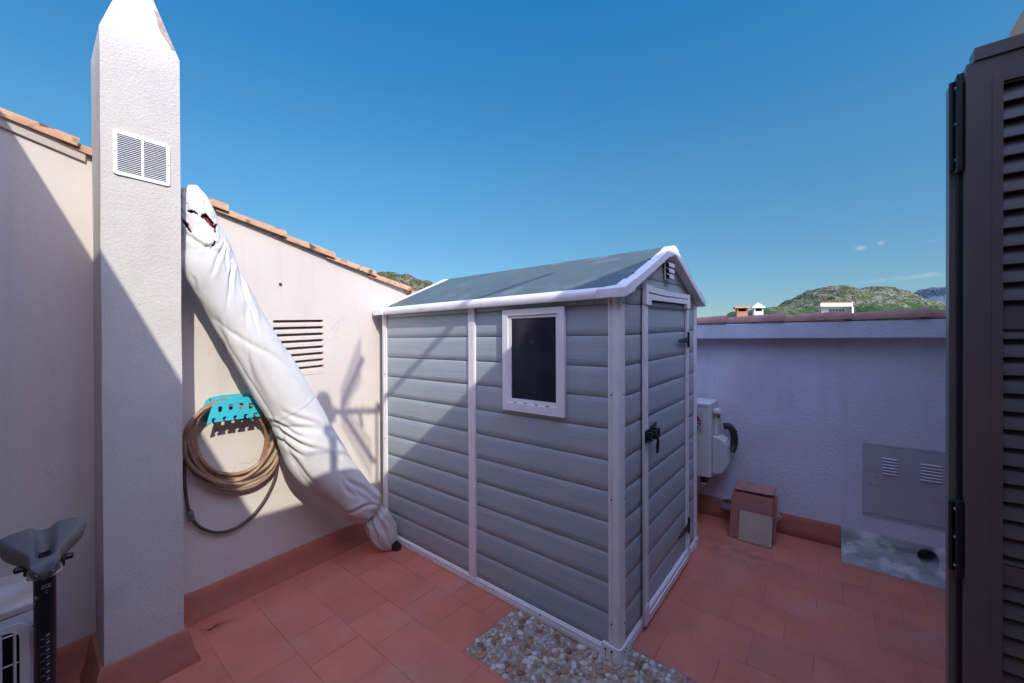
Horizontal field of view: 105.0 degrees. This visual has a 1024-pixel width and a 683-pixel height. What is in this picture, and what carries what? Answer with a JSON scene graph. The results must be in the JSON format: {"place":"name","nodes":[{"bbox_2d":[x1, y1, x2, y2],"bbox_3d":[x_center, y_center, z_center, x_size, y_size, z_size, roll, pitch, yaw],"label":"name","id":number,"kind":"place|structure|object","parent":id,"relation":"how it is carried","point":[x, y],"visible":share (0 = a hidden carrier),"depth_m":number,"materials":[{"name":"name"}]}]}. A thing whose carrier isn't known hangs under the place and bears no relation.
{"place":"outdoors","nodes":[
{"label":"outdoors","id":0,"kind":"place"},
{"bbox_2d":[202,620,230,630],"bbox_3d":[-1.486,1.425,1.979,0.131,0.018,0.036,0,0,-30],"label":"dry twig","id":1,"kind":"object","parent":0,"point":[216,625],"visible":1,"depth_m":1.97,"materials":[{"name":"brown plant"}]},
{"bbox_2d":[377,271,433,291],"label":"hills","id":2,"kind":"structure","parent":0,"point":[414,284],"depth_m":391.68,"materials":[{"name":"green plant"}]},
{"bbox_2d":[72,512,944,682],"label":"floor","id":3,"kind":"structure","parent":0,"point":[785,608],"depth_m":1.99,"materials":[{"name":"red tile"}]},
{"bbox_2d":[0,572,33,682],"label":"air conditioner","id":4,"kind":"object","parent":3,"relation":"on","point":[16,632],"visible":0.52,"depth_m":1.29,"materials":[{"name":"metal"}]},
{"bbox_2d":[0,516,86,682],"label":"bicycle","id":5,"kind":"object","parent":3,"relation":"on","point":[38,558],"visible":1,"depth_m":0.88,"materials":[{"name":"black metal"}]},
{"bbox_2d":[79,0,200,682],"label":"chimney","id":6,"kind":"object","parent":3,"relation":"on","point":[142,634],"visible":0.98,"depth_m":1.65,"materials":[{"name":"white paint"}]},
{"bbox_2d":[0,107,415,682],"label":"gable wall","id":7,"kind":"structure","parent":3,"relation":"on","point":[317,304],"depth_m":2.02,"materials":[{"name":"paint"}]},
{"bbox_2d":[203,393,261,424],"bbox_3d":[-1.505,0.369,2.135,0.119,0.157,0.287,0,0,35],"label":"hose holder","id":8,"kind":"object","parent":7,"relation":"attached to","point":[224,412],"visible":0.94,"depth_m":2.10,"materials":[{"name":"teal plastic"}]},
{"bbox_2d":[182,397,279,533],"bbox_3d":[-1.497,0.672,2.141,0.104,0.739,0.471,0,0,36],"label":"garden hose","id":9,"kind":"object","parent":8,"relation":"hanging from","point":[201,469],"visible":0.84,"depth_m":2.08,"materials":[{"name":"brown"}]},
{"bbox_2d":[181,185,401,550],"bbox_3d":[-1.187,0.343,2.307,0.253,2.211,1.172,0,0,39],"label":"closed parasol","id":10,"kind":"object","parent":3,"relation":"on","point":[321,465],"visible":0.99,"depth_m":2.10,"materials":[{"name":"fabric"}]},
{"bbox_2d":[373,245,705,664],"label":"garden shed","id":11,"kind":"structure","parent":3,"relation":"on","point":[540,442],"depth_m":2.11,"materials":[{"name":"plastic"}]},
{"bbox_2d":[502,306,565,417],"bbox_3d":[0.105,0.099,2.023,0.390,0.539,0.020,0,0,39],"label":"window","id":12,"kind":"structure","parent":11,"relation":"in","point":[533,339],"depth_m":2.01,"materials":[{"name":"plastic"}]},
{"bbox_2d":[642,284,689,626],"bbox_3d":[0.903,0.554,2.229,0.065,1.702,0.786,0,0,39],"label":"door","id":13,"kind":"structure","parent":11,"relation":"in","point":[665,522],"depth_m":2.20,"materials":[{"name":"plastic"}]},
{"bbox_2d":[465,607,697,682],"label":"pebble paving","id":14,"kind":"structure","parent":3,"relation":"on","point":[515,645],"depth_m":1.76,"materials":[{"name":"grey gravel"}]},
{"bbox_2d":[729,493,772,537],"bbox_3d":[1.722,1.281,2.836,0.258,0.278,0.129,0,0,39],"label":"floor tile","id":15,"kind":"object","parent":3,"relation":"on","point":[751,505],"visible":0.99,"depth_m":2.87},
{"bbox_2d":[720,499,782,521],"bbox_3d":[1.812,1.283,2.991,0.414,0.163,0.096,0,0,39],"label":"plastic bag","id":16,"kind":"object","parent":3,"relation":"on","point":[726,505],"visible":0.23,"depth_m":3.06,"materials":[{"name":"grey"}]},
{"bbox_2d":[733,492,773,532],"bbox_3d":[1.735,1.278,2.846,0.258,0.284,0.128,0,0,39],"label":"floor tile","id":17,"kind":"object","parent":3,"relation":"on","point":[758,498],"visible":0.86,"depth_m":2.85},
{"bbox_2d":[734,491,774,545],"bbox_3d":[1.747,1.275,2.857,0.260,0.290,0.128,0,0,39],"label":"floor tile","id":18,"kind":"object","parent":3,"relation":"on","point":[765,498],"visible":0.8,"depth_m":2.84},
{"bbox_2d":[738,510,772,547],"bbox_3d":[1.722,1.325,2.783,0.200,0.190,0.076,0,0,39],"label":"floor tile","id":19,"kind":"object","parent":3,"relation":"on","point":[754,528],"visible":1,"depth_m":2.78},
{"bbox_2d":[734,487,777,543],"bbox_3d":[1.784,1.274,2.898,0.280,0.290,0.164,0,0,39],"label":"floor tile","id":20,"kind":"object","parent":3,"relation":"on","point":[775,518],"visible":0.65,"depth_m":2.84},
{"bbox_2d":[735,480,776,496],"bbox_3d":[1.825,1.102,2.947,0.260,0.055,0.094,0,0,39],"label":"floor tile","id":21,"kind":"object","parent":20,"relation":"on","point":[755,488],"visible":1,"depth_m":2.94,"materials":[{"name":"tile"}]},
{"bbox_2d":[697,308,945,588],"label":"boundary wall","id":22,"kind":"structure","parent":3,"relation":"on","point":[808,404],"depth_m":2.74,"materials":[{"name":"paint"}]},
{"bbox_2d":[697,398,737,484],"bbox_3d":[1.357,0.776,3.241,0.869,0.624,0.324,0,0,39],"label":"air conditioner","id":23,"kind":"object","parent":22,"relation":"attached to","point":[715,447],"visible":0.29,"depth_m":2.99,"materials":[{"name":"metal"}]},
{"bbox_2d":[862,442,945,530],"bbox_3d":[2.612,0.921,2.440,0.652,0.489,0.018,0,0,39],"label":"cabinet door","id":24,"kind":"structure","parent":22,"relation":"attached to","point":[903,484],"depth_m":2.52,"materials":[{"name":"paint"}]},
{"bbox_2d":[866,446,945,527],"bbox_3d":[2.614,0.922,2.444,0.612,0.447,0.010,0,0,39],"label":"door panel","id":25,"kind":"structure","parent":24,"relation":"in","point":[904,496],"depth_m":2.51,"materials":[{"name":"paint"}]},
{"bbox_2d":[1009,10,1023,36],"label":"house","id":26,"kind":"structure","parent":3,"relation":"on","point":[1017,28],"depth_m":1.93,"materials":[{"name":"paint"}]},
{"bbox_2d":[945,33,1023,682],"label":"door shutter","id":27,"kind":"object","parent":26,"relation":"attached to","point":[984,560],"depth_m":0.96,"materials":[{"name":"brown metal"}]},
{"bbox_2d":[0,0,1023,317],"label":"sky","id":28,"kind":"structure","parent":0,"point":[784,149],"materials":[{"name":"blue"}]},
{"bbox_2d":[727,285,945,316],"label":"hills","id":29,"kind":"structure","parent":0,"point":[875,298],"depth_m":561.75,"materials":[{"name":"green plant"}]},
{"bbox_2d":[821,302,853,312],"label":"distant house","id":30,"kind":"structure","parent":0,"point":[835,306],"depth_m":60.14,"materials":[{"name":"white"}]},
{"bbox_2d":[913,286,945,303],"bbox_3d":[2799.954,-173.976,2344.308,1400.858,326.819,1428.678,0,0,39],"label":"hills","id":31,"kind":"structure","parent":0,"point":[937,294],"depth_m":2390.74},
{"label":"neighbour house","id":32,"kind":"object","parent":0,"visible":0},
{"bbox_2d":[733,306,750,316],"bbox_3d":[7.942,-0.726,13.597,0.461,0.954,0.473,0,0,22],"label":"chimney","id":33,"kind":"object","parent":32,"relation":"on","point":[740,311],"visible":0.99,"depth_m":13.46,"materials":[{"name":"orange brick"}]},
{"bbox_2d":[750,303,765,314],"bbox_3d":[8.754,-0.838,13.997,0.399,1.100,0.399,0,0,22],"label":"chimney","id":34,"kind":"object","parent":32,"relation":"on","point":[757,308],"visible":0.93,"depth_m":13.89,"materials":[{"name":"white paint"}]}
]}

